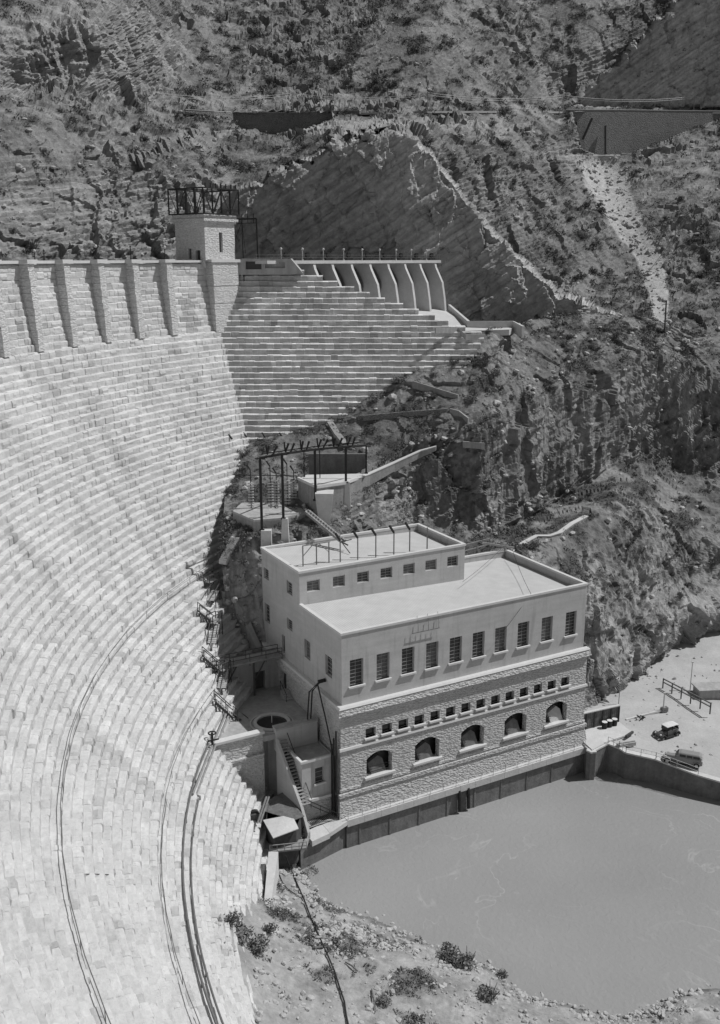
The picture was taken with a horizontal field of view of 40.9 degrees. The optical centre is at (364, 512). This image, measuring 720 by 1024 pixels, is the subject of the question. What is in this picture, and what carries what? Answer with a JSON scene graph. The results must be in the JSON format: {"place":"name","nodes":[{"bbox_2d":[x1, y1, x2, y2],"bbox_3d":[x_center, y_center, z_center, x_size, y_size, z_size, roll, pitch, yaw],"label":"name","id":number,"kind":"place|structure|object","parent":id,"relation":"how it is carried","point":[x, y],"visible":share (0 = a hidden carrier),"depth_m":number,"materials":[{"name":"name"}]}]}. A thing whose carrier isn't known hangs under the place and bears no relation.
{"place":"outdoors","nodes":[
{"label":"outdoors","id":0,"kind":"place"},
{"bbox_2d":[0,259,483,1023],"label":"masonry dam","id":1,"kind":"structure","parent":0,"point":[134,393],"depth_m":115.30,"materials":[{"name":"concrete"}]},
{"bbox_2d":[60,562,212,1023],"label":"face railing","id":2,"kind":"object","parent":1,"relation":"attached to","point":[80,944],"visible":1,"depth_m":73.67,"materials":[{"name":"metal"}]},
{"bbox_2d":[160,689,214,1023],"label":"face railing","id":3,"kind":"object","parent":1,"relation":"attached to","point":[182,980],"visible":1,"depth_m":81.78,"materials":[{"name":"metal"}]},
{"bbox_2d":[181,741,217,1023],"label":"face pipe","id":4,"kind":"object","parent":1,"relation":"attached to","point":[194,954],"visible":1,"depth_m":83.82,"materials":[{"name":"metal"}]},
{"bbox_2d":[170,214,237,267],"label":"gate tower","id":5,"kind":"structure","parent":1,"relation":"on","point":[204,237],"depth_m":160.82,"materials":[{"name":"grey concrete"}]},
{"bbox_2d":[167,182,239,215],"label":"lattice tower","id":6,"kind":"structure","parent":5,"relation":"on","point":[220,190],"depth_m":159.99,"materials":[{"name":"metal"}]},
{"bbox_2d":[197,602,213,627],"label":"plank walk","id":7,"kind":"structure","parent":1,"relation":"on","point":[203,614],"depth_m":128.93,"materials":[{"name":"grey wood"}]},
{"bbox_2d":[190,795,223,1023],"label":"face pipe","id":8,"kind":"object","parent":1,"relation":"attached to","point":[205,969],"visible":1,"depth_m":82.87,"materials":[{"name":"metal"}]},
{"bbox_2d":[192,713,228,794],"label":"twin trough","id":9,"kind":"object","parent":1,"relation":"attached to","point":[206,759],"visible":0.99,"depth_m":110.34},
{"bbox_2d":[202,646,219,673],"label":"plank walk","id":10,"kind":"structure","parent":1,"relation":"on","point":[208,661],"depth_m":123.68,"materials":[{"name":"grey wood"}]},
{"bbox_2d":[205,583,219,607],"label":"wooden stair","id":11,"kind":"object","parent":1,"relation":"attached to","point":[212,596],"visible":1,"depth_m":132.91,"materials":[{"name":"grey wood"}]},
{"bbox_2d":[207,617,219,647],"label":"wooden stair","id":12,"kind":"object","parent":1,"relation":"attached to","point":[212,635],"visible":1,"depth_m":127.80,"materials":[{"name":"grey wood"}]},
{"bbox_2d":[206,611,222,633],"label":"stair landing","id":13,"kind":"object","parent":1,"relation":"attached to","point":[215,620],"visible":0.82,"depth_m":129.52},
{"bbox_2d":[216,662,229,693],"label":"wooden stair","id":14,"kind":"object","parent":1,"relation":"attached to","point":[223,684],"visible":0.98,"depth_m":123.32,"materials":[{"name":"grey wood"}]},
{"bbox_2d":[213,690,233,718],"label":"plank walk","id":15,"kind":"structure","parent":1,"relation":"attached to","point":[224,709],"depth_m":119.98,"materials":[{"name":"grey wood"}]},
{"bbox_2d":[209,728,264,794],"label":"retaining wall","id":16,"kind":"structure","parent":1,"relation":"on","point":[243,753],"depth_m":116.33,"materials":[{"name":"concrete"}]},
{"bbox_2d":[205,644,281,695],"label":"gangway","id":17,"kind":"object","parent":1,"relation":"attached to","point":[253,659],"visible":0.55,"depth_m":127.06,"materials":[{"name":"grey metal"}]},
{"bbox_2d":[230,214,258,280],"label":"wire gantry","id":18,"kind":"object","parent":1,"relation":"on","point":[247,219],"visible":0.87,"depth_m":164.15,"materials":[{"name":"metal"}]},
{"bbox_2d":[257,796,269,823],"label":"twin flume","id":19,"kind":"object","parent":1,"relation":"attached to","point":[263,810],"visible":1,"depth_m":112.57,"materials":[{"name":"grey wood"}]},
{"bbox_2d":[237,259,302,276],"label":"valve house","id":20,"kind":"structure","parent":1,"relation":"on","point":[282,267],"depth_m":165.25,"materials":[{"name":"concrete"}]},
{"bbox_2d":[255,255,446,310],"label":"spillway bridge","id":21,"kind":"structure","parent":1,"relation":"on","point":[420,291],"depth_m":189.69,"materials":[{"name":"concrete"}]},
{"bbox_2d":[435,328,485,339],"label":"crest curb","id":22,"kind":"structure","parent":1,"relation":"on","point":[462,334],"depth_m":162.99,"materials":[{"name":"concrete"}]},
{"bbox_2d":[263,739,276,796],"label":"retaining wall","id":23,"kind":"structure","parent":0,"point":[270,766],"depth_m":120.05,"materials":[{"name":"concrete"}]},
{"bbox_2d":[222,686,318,741],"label":"courtyard floor","id":24,"kind":"structure","parent":0,"point":[267,700],"depth_m":124.23,"materials":[{"name":"concrete"}]},
{"bbox_2d":[218,649,278,691],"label":"retaining wall","id":25,"kind":"structure","parent":24,"relation":"on","point":[267,676],"depth_m":129.46,"materials":[{"name":"concrete"}]},
{"bbox_2d":[255,671,263,688],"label":"door","id":26,"kind":"structure","parent":25,"relation":"in","point":[259,680],"depth_m":130.11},
{"bbox_2d":[250,712,292,732],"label":"round basin","id":27,"kind":"object","parent":24,"relation":"on","point":[265,721],"visible":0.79,"depth_m":121.11,"materials":[{"name":"concrete"}]},
{"bbox_2d":[272,715,317,750],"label":"parapet block","id":28,"kind":"structure","parent":24,"relation":"on","point":[301,731],"depth_m":118.96,"materials":[{"name":"paint"}]},
{"bbox_2d":[280,681,292,701],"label":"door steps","id":29,"kind":"structure","parent":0,"point":[286,695],"depth_m":127.23,"materials":[{"name":"concrete"}]},
{"bbox_2d":[0,0,719,335],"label":"canyon side","id":30,"kind":"object","parent":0,"point":[366,185],"visible":0.81,"depth_m":239.90,"materials":[{"name":"grey stone"}]},
{"bbox_2d":[129,127,199,167],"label":"rock teeth","id":31,"kind":"object","parent":30,"relation":"on","point":[166,142],"visible":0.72,"depth_m":216.66},
{"bbox_2d":[185,109,360,133],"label":"road wall","id":32,"kind":"structure","parent":30,"relation":"on","point":[272,122],"depth_m":258.26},
{"bbox_2d":[0,0,719,331],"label":"scrub","id":33,"kind":"object","parent":30,"relation":"on","point":[73,119],"visible":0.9,"depth_m":261.35,"materials":[{"name":"grey plant"}]},
{"bbox_2d":[0,0,719,330],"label":"scree","id":34,"kind":"structure","parent":30,"relation":"on","point":[148,231],"depth_m":252.58,"materials":[{"name":"grey stone"}]},
{"bbox_2d":[565,109,719,154],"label":"road wall","id":35,"kind":"structure","parent":30,"relation":"on","point":[630,130],"depth_m":296.97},
{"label":"utility pole","id":36,"kind":"object","parent":30,"relation":"on","visible":0},
{"bbox_2d":[145,91,692,101],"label":"power line","id":37,"kind":"object","parent":36,"relation":"attached to","point":[414,96],"visible":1,"depth_m":254.14,"materials":[{"name":"metal"}]},
{"bbox_2d":[185,111,719,115],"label":"road","id":38,"kind":"structure","parent":0,"point":[432,112],"depth_m":252.57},
{"bbox_2d":[213,865,719,1023],"bbox_3d":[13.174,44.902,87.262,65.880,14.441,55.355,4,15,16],"label":"river bank","id":39,"kind":"structure","parent":0,"point":[442,1005],"depth_m":91.70,"materials":[{"name":"grey gravel"}]},
{"bbox_2d":[223,911,242,926],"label":"desert shrub","id":40,"kind":"object","parent":39,"relation":"on","point":[232,920],"visible":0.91,"depth_m":91.76,"materials":[{"name":"grey plant"}]},
{"bbox_2d":[234,920,255,945],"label":"desert shrub","id":41,"kind":"object","parent":39,"relation":"on","point":[241,934],"visible":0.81,"depth_m":91.89,"materials":[{"name":"grey plant"}]},
{"bbox_2d":[246,934,269,955],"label":"desert shrub","id":42,"kind":"object","parent":39,"relation":"on","point":[259,943],"visible":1,"depth_m":91.84,"materials":[{"name":"grey plant"}]},
{"bbox_2d":[261,922,279,934],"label":"desert shrub","id":43,"kind":"object","parent":39,"relation":"on","point":[269,927],"visible":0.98,"depth_m":96.85,"materials":[{"name":"grey plant"}]},
{"bbox_2d":[264,852,278,906],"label":"wing buttress","id":44,"kind":"structure","parent":39,"relation":"on","point":[272,876],"depth_m":106.65,"materials":[{"name":"concrete"}]},
{"bbox_2d":[263,793,303,867],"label":"gauge house","id":45,"kind":"structure","parent":39,"relation":"on","point":[282,820],"depth_m":112.72,"materials":[{"name":"concrete"}]},
{"bbox_2d":[269,831,309,851],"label":"work platform","id":46,"kind":"structure","parent":45,"relation":"on","point":[300,844],"depth_m":111.42,"materials":[{"name":"grey wood"}]},
{"bbox_2d":[276,733,311,843],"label":"outside stair","id":47,"kind":"object","parent":39,"relation":"on","point":[286,786],"visible":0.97,"depth_m":116.38,"materials":[{"name":"concrete"}]},
{"bbox_2d":[286,741,337,828],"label":"plaster shed","id":48,"kind":"structure","parent":39,"relation":"on","point":[312,764],"depth_m":117.08,"materials":[{"name":"paint"}]},
{"bbox_2d":[307,678,331,744],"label":"cable riser","id":49,"kind":"object","parent":48,"relation":"on","point":[323,680],"visible":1,"depth_m":117.95,"materials":[{"name":"metal"}]},
{"bbox_2d":[301,798,338,827],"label":"landing grating","id":50,"kind":"object","parent":48,"relation":"on","point":[320,820],"visible":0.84,"depth_m":117.33,"materials":[{"name":"metal"}]},
{"bbox_2d":[314,767,325,786],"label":"window","id":51,"kind":"structure","parent":48,"relation":"in","point":[318,771],"depth_m":116.88,"materials":[{"name":"grey glass"}]},
{"bbox_2d":[285,856,348,1023],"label":"bank pipeline","id":52,"kind":"object","parent":39,"relation":"on","point":[322,947],"visible":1,"depth_m":96.98,"materials":[{"name":"metal"}]},
{"bbox_2d":[375,992,391,1008],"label":"desert shrub","id":53,"kind":"object","parent":39,"relation":"on","point":[383,999],"visible":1,"depth_m":88.91,"materials":[{"name":"grey plant"}]},
{"bbox_2d":[439,941,458,964],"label":"desert shrub","id":54,"kind":"object","parent":39,"relation":"on","point":[450,953],"visible":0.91,"depth_m":99.01,"materials":[{"name":"grey plant"}]},
{"bbox_2d":[233,862,673,1023],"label":"scrub","id":55,"kind":"object","parent":39,"relation":"on","point":[407,984],"visible":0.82,"depth_m":96.55,"materials":[{"name":"grey plant"}]},
{"bbox_2d":[450,945,475,971],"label":"desert shrub","id":56,"kind":"object","parent":39,"relation":"on","point":[462,960],"visible":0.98,"depth_m":97.61,"materials":[{"name":"grey plant"}]},
{"bbox_2d":[477,983,500,1003],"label":"desert shrub","id":57,"kind":"object","parent":39,"relation":"on","point":[489,993],"visible":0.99,"depth_m":91.79,"materials":[{"name":"grey plant"}]},
{"bbox_2d":[221,312,719,759],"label":"hillside","id":58,"kind":"structure","parent":0,"point":[610,409],"depth_m":163.20,"materials":[{"name":"grey stone"}]},
{"bbox_2d":[219,536,239,564],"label":"rock steps","id":59,"kind":"object","parent":58,"relation":"on","point":[222,559],"visible":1,"depth_m":134.79,"materials":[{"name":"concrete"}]},
{"bbox_2d":[220,590,261,651],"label":"stair wall","id":60,"kind":"structure","parent":58,"relation":"on","point":[254,642],"depth_m":134.08,"materials":[{"name":"concrete"}]},
{"bbox_2d":[261,528,271,546],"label":"concrete pedestal","id":61,"kind":"object","parent":58,"relation":"on","point":[266,536],"visible":0.57,"depth_m":133.20,"materials":[{"name":"grey concrete"}]},
{"bbox_2d":[255,458,264,530],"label":"steel post","id":62,"kind":"object","parent":61,"relation":"on","point":[260,489],"visible":1,"depth_m":132.01,"materials":[{"name":"black metal"}]},
{"bbox_2d":[233,503,304,531],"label":"switchyard platform","id":63,"kind":"structure","parent":58,"relation":"on","point":[244,514],"depth_m":138.35,"materials":[{"name":"concrete"}]},
{"bbox_2d":[246,464,253,507],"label":"insulator rack","id":64,"kind":"object","parent":63,"relation":"on","point":[250,494],"visible":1,"depth_m":140.78,"materials":[{"name":"metal"}]},
{"bbox_2d":[265,461,273,507],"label":"insulator rack","id":65,"kind":"object","parent":63,"relation":"on","point":[270,494],"visible":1,"depth_m":140.83,"materials":[{"name":"metal"}]},
{"bbox_2d":[281,517,288,542],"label":"concrete pedestal","id":66,"kind":"object","parent":58,"relation":"on","point":[285,531],"visible":0.64,"depth_m":134.02,"materials":[{"name":"grey concrete"}]},
{"bbox_2d":[281,454,286,519],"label":"steel post","id":67,"kind":"object","parent":66,"relation":"on","point":[282,487],"visible":1,"depth_m":132.65,"materials":[{"name":"black metal"}]},
{"bbox_2d":[315,490,333,524],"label":"concrete pedestal","id":68,"kind":"object","parent":58,"relation":"on","point":[324,499],"visible":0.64,"depth_m":137.46,"materials":[{"name":"grey concrete"}]},
{"bbox_2d":[313,450,319,500],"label":"steel post","id":69,"kind":"object","parent":68,"relation":"on","point":[315,487],"visible":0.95,"depth_m":137.04,"materials":[{"name":"black metal"}]},
{"bbox_2d":[297,453,365,514],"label":"switchyard platform","id":70,"kind":"structure","parent":58,"relation":"on","point":[332,471],"depth_m":145.42,"materials":[{"name":"concrete"}]},
{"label":"steel post","id":71,"kind":"object","parent":70,"relation":"on","visible":0},
{"bbox_2d":[259,445,366,457],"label":"overhead beam","id":72,"kind":"structure","parent":71,"relation":"on","point":[305,450],"depth_m":135.97,"materials":[{"name":"metal"}]},
{"bbox_2d":[327,421,346,448],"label":"wall","id":73,"kind":"structure","parent":58,"relation":"on","point":[337,434],"depth_m":157.48,"materials":[{"name":"concrete"}]},
{"bbox_2d":[344,481,350,509],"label":"concrete pedestal","id":74,"kind":"object","parent":58,"relation":"on","point":[347,495],"visible":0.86,"depth_m":141.08,"materials":[{"name":"grey concrete"}]},
{"bbox_2d":[348,446,435,494],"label":"retaining wall","id":75,"kind":"structure","parent":58,"relation":"on","point":[370,478],"depth_m":147.46,"materials":[{"name":"concrete"}]},
{"bbox_2d":[338,408,447,420],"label":"wall","id":76,"kind":"structure","parent":58,"relation":"on","point":[396,414],"depth_m":157.20,"materials":[{"name":"grey concrete"}]},
{"bbox_2d":[260,523,591,818],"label":"power house","id":77,"kind":"structure","parent":58,"relation":"on","point":[347,626],"depth_m":124.92,"materials":[{"name":"paint"}]},
{"bbox_2d":[307,580,318,591],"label":"window","id":78,"kind":"structure","parent":77,"relation":"in","point":[312,585],"depth_m":123.18,"materials":[{"name":"grey glass"}]},
{"bbox_2d":[304,509,351,552],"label":"cable trough","id":79,"kind":"object","parent":77,"relation":"on","point":[321,523],"visible":0.96,"depth_m":133.84,"materials":[{"name":"grey metal"}]},
{"bbox_2d":[331,731,337,817],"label":"drain pipe","id":80,"kind":"object","parent":77,"relation":"attached to","point":[333,766],"visible":0.99,"depth_m":116.75,"materials":[{"name":"metal"}]},
{"bbox_2d":[333,576,343,586],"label":"window","id":81,"kind":"structure","parent":77,"relation":"in","point":[337,581],"depth_m":124.88,"materials":[{"name":"grey glass"}]},
{"bbox_2d":[348,658,365,689],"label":"window","id":82,"kind":"structure","parent":77,"relation":"in","point":[355,665],"depth_m":115.47,"materials":[{"name":"grey glass"}]},
{"bbox_2d":[357,572,367,582],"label":"window","id":83,"kind":"structure","parent":77,"relation":"in","point":[361,577],"depth_m":126.54,"materials":[{"name":"grey glass"}]},
{"bbox_2d":[375,652,391,682],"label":"window","id":84,"kind":"structure","parent":77,"relation":"in","point":[382,659],"depth_m":117.17,"materials":[{"name":"grey glass"}]},
{"bbox_2d":[400,647,416,676],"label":"window","id":85,"kind":"structure","parent":77,"relation":"in","point":[407,653],"depth_m":118.86,"materials":[{"name":"grey glass"}]},
{"bbox_2d":[424,641,440,671],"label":"window","id":86,"kind":"structure","parent":77,"relation":"in","point":[431,648],"depth_m":120.48,"materials":[{"name":"grey glass"}]},
{"bbox_2d":[448,636,463,665],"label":"window","id":87,"kind":"structure","parent":77,"relation":"in","point":[455,642],"depth_m":122.14,"materials":[{"name":"grey glass"}]},
{"bbox_2d":[471,631,486,659],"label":"window","id":88,"kind":"structure","parent":77,"relation":"in","point":[477,649],"depth_m":123.79,"materials":[{"name":"grey glass"}]},
{"bbox_2d":[465,538,513,553],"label":"railing","id":89,"kind":"object","parent":77,"relation":"on","point":[493,544],"visible":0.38,"depth_m":144.04,"materials":[{"name":"grey metal"}]},
{"bbox_2d":[493,626,508,654],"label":"window","id":90,"kind":"structure","parent":77,"relation":"in","point":[500,640],"depth_m":125.40,"materials":[{"name":"grey glass"}]},
{"bbox_2d":[516,621,530,649],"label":"window","id":91,"kind":"structure","parent":77,"relation":"in","point":[522,627],"depth_m":127.13,"materials":[{"name":"grey glass"}]},
{"bbox_2d":[540,616,553,643],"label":"window","id":92,"kind":"structure","parent":77,"relation":"in","point":[546,622],"depth_m":128.99,"materials":[{"name":"grey glass"}]},
{"bbox_2d":[564,611,577,638],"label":"window","id":93,"kind":"structure","parent":77,"relation":"in","point":[570,616],"depth_m":130.90,"materials":[{"name":"grey glass"}]},
{"bbox_2d":[412,381,458,398],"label":"wall","id":94,"kind":"structure","parent":58,"relation":"on","point":[419,386],"depth_m":159.36,"materials":[{"name":"concrete"}]},
{"bbox_2d":[450,408,468,423],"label":"wall","id":95,"kind":"structure","parent":58,"relation":"on","point":[455,412],"depth_m":156.06,"materials":[{"name":"concrete"}]},
{"bbox_2d":[215,310,719,709],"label":"scrub","id":96,"kind":"object","parent":58,"relation":"on","point":[525,534],"visible":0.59,"depth_m":161.58,"materials":[{"name":"grey plant"}]},
{"bbox_2d":[419,308,520,335],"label":"spillway apron","id":97,"kind":"object","parent":58,"relation":"on","point":[452,319],"visible":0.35,"depth_m":179.76,"materials":[{"name":"concrete"}]},
{"bbox_2d":[223,314,719,760],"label":"scree","id":98,"kind":"structure","parent":58,"relation":"on","point":[411,444],"depth_m":159.30,"materials":[{"name":"grey stone"}]},
{"bbox_2d":[462,441,484,448],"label":"wall","id":99,"kind":"structure","parent":58,"relation":"on","point":[475,445],"depth_m":154.26,"materials":[{"name":"concrete"}]},
{"bbox_2d":[448,304,524,337],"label":"training wall","id":100,"kind":"structure","parent":58,"relation":"on","point":[518,329],"depth_m":172.23,"materials":[{"name":"concrete"}]},
{"bbox_2d":[513,515,587,551],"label":"retaining wall","id":101,"kind":"structure","parent":58,"relation":"on","point":[561,531],"depth_m":155.97,"materials":[{"name":"concrete"}]},
{"bbox_2d":[300,771,719,1015],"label":"water","id":102,"kind":"structure","parent":0,"point":[601,892],"depth_m":111.32,"materials":[{"name":"grey liquid"}]},
{"bbox_2d":[297,741,585,869],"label":"retaining wall","id":103,"kind":"structure","parent":102,"relation":"in","point":[329,838],"depth_m":123.90,"materials":[{"name":"concrete"}]},
{"bbox_2d":[584,632,719,777],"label":"plaza","id":104,"kind":"structure","parent":0,"point":[702,734],"depth_m":147.27,"materials":[{"name":"grey concrete"}]},
{"bbox_2d":[584,722,633,749],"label":"concrete apron","id":105,"kind":"object","parent":104,"relation":"on","point":[597,736],"visible":0.97,"depth_m":137.48,"materials":[{"name":"grey concrete"}]},
{"bbox_2d":[584,704,619,729],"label":"board fence","id":106,"kind":"object","parent":105,"relation":"on","point":[594,718],"visible":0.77,"depth_m":139.69,"materials":[{"name":"wood"}]},
{"bbox_2d":[625,706,668,720],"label":"kerb beam","id":107,"kind":"structure","parent":104,"relation":"on","point":[664,709],"depth_m":144.44,"materials":[{"name":"concrete"}]},
{"bbox_2d":[583,737,719,800],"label":"river wall","id":108,"kind":"structure","parent":104,"relation":"on","point":[621,762],"depth_m":132.94,"materials":[{"name":"concrete"}]},
{"bbox_2d":[652,721,680,740],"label":"touring car","id":109,"kind":"object","parent":104,"relation":"on","point":[670,729],"visible":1,"depth_m":138.16,"materials":[{"name":"metal"}]},
{"bbox_2d":[662,749,702,768],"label":"station wagon","id":110,"kind":"object","parent":104,"relation":"on","point":[694,758],"visible":0.99,"depth_m":130.76,"materials":[{"name":"metal"}]},
{"bbox_2d":[662,678,711,713],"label":"beam railing","id":111,"kind":"object","parent":104,"relation":"on","point":[681,691],"visible":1,"depth_m":148.03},
{"bbox_2d":[691,682,719,698],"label":"shed","id":112,"kind":"structure","parent":104,"relation":"on","point":[707,690],"depth_m":150.27,"materials":[{"name":"concrete"}]},
{"bbox_2d":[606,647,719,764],"bbox_3d":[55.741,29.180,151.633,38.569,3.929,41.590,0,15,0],"label":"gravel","id":113,"kind":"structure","parent":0,"point":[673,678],"depth_m":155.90,"materials":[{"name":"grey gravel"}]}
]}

